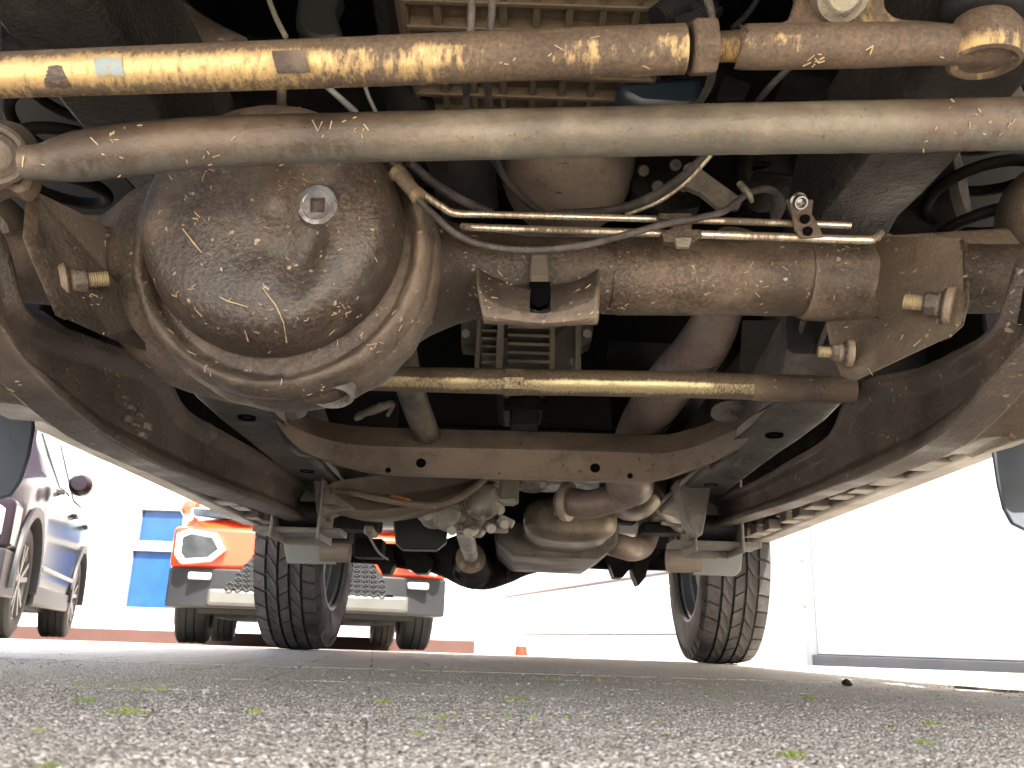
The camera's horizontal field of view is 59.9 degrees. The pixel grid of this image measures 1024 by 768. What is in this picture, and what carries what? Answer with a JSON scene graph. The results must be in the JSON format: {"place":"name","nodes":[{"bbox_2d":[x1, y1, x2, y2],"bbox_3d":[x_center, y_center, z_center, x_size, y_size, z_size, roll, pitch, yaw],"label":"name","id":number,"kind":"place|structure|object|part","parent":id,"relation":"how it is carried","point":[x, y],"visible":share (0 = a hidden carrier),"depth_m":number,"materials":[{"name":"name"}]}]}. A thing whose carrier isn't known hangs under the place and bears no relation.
{"place":"outdoors","nodes":[
{"label":"outdoors","id":0,"kind":"place"},
{"bbox_2d":[0,638,1023,767],"bbox_3d":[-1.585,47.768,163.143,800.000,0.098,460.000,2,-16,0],"label":"ground","id":1,"kind":"structure","parent":0,"point":[240,737],"depth_m":0.56,"materials":[{"name":"grey asphalt"}]},
{"bbox_2d":[31,726,49,732],"bbox_3d":[-0.194,0.143,0.366,0.007,0.004,0.008,2,-16,0],"label":"moss tuft","id":2,"kind":"object","parent":1,"relation":"on","point":[37,730],"visible":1,"depth_m":0.36,"materials":[{"name":"green plant"}]},
{"bbox_2d":[0,429,93,638],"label":"grey car","id":3,"kind":"object","parent":1,"relation":"on","point":[45,527],"visible":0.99,"depth_m":5.95,"materials":[{"name":"paint"}]},
{"bbox_3d":[-3.408,0.579,6.636,0.210,0.457,0.552,7,-17,-18],"label":"side window","id":4,"kind":"part","parent":3,"relation":"part of","materials":[{"name":"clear glass"}]},
{"bbox_3d":[-3.673,0.780,7.388,0.203,0.440,0.574,7,-17,-18],"label":"side window","id":5,"kind":"part","parent":3,"relation":"part of","materials":[{"name":"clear glass"}]},
{"bbox_2d":[34,761,62,767],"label":"moss tuft","id":6,"kind":"object","parent":1,"relation":"on","point":[51,765],"visible":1,"depth_m":0.27,"materials":[{"name":"green plant"}]},
{"bbox_2d":[72,696,98,702],"bbox_3d":[-0.255,0.188,0.531,0.015,0.005,0.016,2,-16,0],"label":"moss tuft","id":7,"kind":"object","parent":1,"relation":"on","point":[85,699],"visible":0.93,"depth_m":0.53,"materials":[{"name":"green plant"}]},
{"bbox_2d":[107,704,146,714],"bbox_3d":[-0.200,0.170,0.466,0.019,0.006,0.021,-2,-17,12],"label":"moss tuft","id":8,"kind":"object","parent":1,"relation":"on","point":[126,711],"visible":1,"depth_m":0.46,"materials":[{"name":"green plant"}]},
{"bbox_2d":[9,626,474,653],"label":"kerb","id":9,"kind":"structure","parent":1,"relation":"on","point":[239,639],"depth_m":9.04,"materials":[{"name":"red concrete"}]},
{"bbox_2d":[18,441,500,654],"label":"showroom building","id":10,"kind":"structure","parent":1,"relation":"on","point":[136,521],"depth_m":10.34,"materials":[{"name":"white paint"}]},
{"bbox_2d":[62,441,108,511],"bbox_3d":[-5.348,0.806,10.725,0.980,1.424,0.100,2,-16,0],"label":"window","id":11,"kind":"structure","parent":10,"relation":"in","point":[83,462],"depth_m":10.65,"materials":[{"name":"white glass"}]},
{"bbox_2d":[118,545,174,613],"bbox_3d":[-4.154,2.267,10.310,0.676,0.758,0.100,2,-16,0],"label":"window","id":12,"kind":"structure","parent":10,"relation":"in","point":[146,571],"depth_m":10.31,"materials":[{"name":"blue glass"}]},
{"bbox_2d":[132,504,184,546],"bbox_3d":[-4.125,1.677,10.483,0.617,0.480,0.100,2,-16,0],"label":"window","id":13,"kind":"structure","parent":10,"relation":"in","point":[155,525],"depth_m":10.49,"materials":[{"name":"blue glass"}]},
{"bbox_2d":[165,499,445,649],"bbox_3d":[-1.718,1.426,7.656,2.140,1.580,4.215,5,-17,-12],"label":"red car","id":14,"kind":"object","parent":1,"relation":"on","point":[210,592],"visible":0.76,"depth_m":5.68,"materials":[{"name":"paint"}]},
{"bbox_2d":[375,698,393,702],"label":"moss tuft","id":15,"kind":"object","parent":1,"relation":"on","point":[381,701],"visible":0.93,"depth_m":0.60,"materials":[{"name":"green plant"}]},
{"bbox_2d":[54,667,736,720],"bbox_3d":[-0.078,0.290,0.860,0.633,0.003,0.772,2,-16,0],"label":"joint moss","id":16,"kind":"object","parent":1,"relation":"on","point":[256,710],"visible":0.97,"depth_m":0.52,"materials":[{"name":"green plant"}]},
{"bbox_2d":[0,0,1023,663],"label":"off road vehicle","id":17,"kind":"object","parent":1,"relation":"on","point":[688,436],"visible":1,"depth_m":0.83,"materials":[{"name":"paint"}]},
{"bbox_2d":[7,33,1021,445],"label":"straw litter","id":18,"kind":"object","parent":17,"relation":"on","point":[471,235],"visible":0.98,"depth_m":0.71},
{"bbox_2d":[2,651,1023,767],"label":"grit","id":19,"kind":"object","parent":1,"relation":"on","point":[543,764],"visible":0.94,"depth_m":0.52,"materials":[{"name":"gravel"}]},
{"bbox_2d":[503,695,528,700],"bbox_3d":[0.003,0.239,0.676,0.020,0.005,0.022,2,-16,0],"label":"moss tuft","id":20,"kind":"object","parent":1,"relation":"on","point":[521,698],"visible":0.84,"depth_m":0.67,"materials":[{"name":"green plant"}]},
{"bbox_2d":[515,622,526,655],"bbox_3d":[0.073,1.956,6.827,0.092,0.250,0.092,2,-16,0],"label":"traffic cone","id":21,"kind":"object","parent":1,"relation":"on","point":[521,649],"visible":0.99,"depth_m":6.79,"materials":[{"name":"orange plastic"}]},
{"bbox_2d":[496,458,1023,672],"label":"garage building","id":22,"kind":"structure","parent":1,"relation":"on","point":[929,575],"depth_m":4.02,"materials":[{"name":"paint"}]},
{"bbox_2d":[810,458,1023,660],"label":"garage door","id":23,"kind":"structure","parent":22,"relation":"in","point":[934,568],"depth_m":3.68,"materials":[{"name":"white metal"}]},
{"bbox_2d":[776,749,806,758],"bbox_3d":[0.116,0.153,0.369,0.012,0.005,0.016,2,-16,0],"label":"moss tuft","id":24,"kind":"object","parent":1,"relation":"on","point":[792,753],"visible":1,"depth_m":0.37,"materials":[{"name":"green plant"}]},
{"bbox_2d":[801,694,817,699],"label":"moss tuft","id":25,"kind":"object","parent":1,"relation":"on","point":[811,697],"visible":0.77,"depth_m":0.85,"materials":[{"name":"green plant"}]},
{"bbox_2d":[841,678,852,685],"bbox_3d":[0.451,0.401,1.195,0.015,0.010,0.014,2,-16,0],"label":"pebble","id":26,"kind":"object","parent":1,"relation":"on","point":[846,682],"visible":1,"depth_m":1.19,"materials":[{"name":"black stone"}]},
{"bbox_2d":[914,738,936,743],"bbox_3d":[0.207,0.178,0.445,0.012,0.004,0.011,2,-16,0],"label":"moss tuft","id":27,"kind":"object","parent":1,"relation":"on","point":[922,741],"visible":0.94,"depth_m":0.44,"materials":[{"name":"green plant"}]},
{"bbox_2d":[920,719,939,724],"bbox_3d":[0.270,0.218,0.574,0.013,0.004,0.012,17,-22,-41],"label":"moss tuft","id":28,"kind":"object","parent":1,"relation":"on","point":[932,722],"visible":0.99,"depth_m":0.57,"materials":[{"name":"green plant"}]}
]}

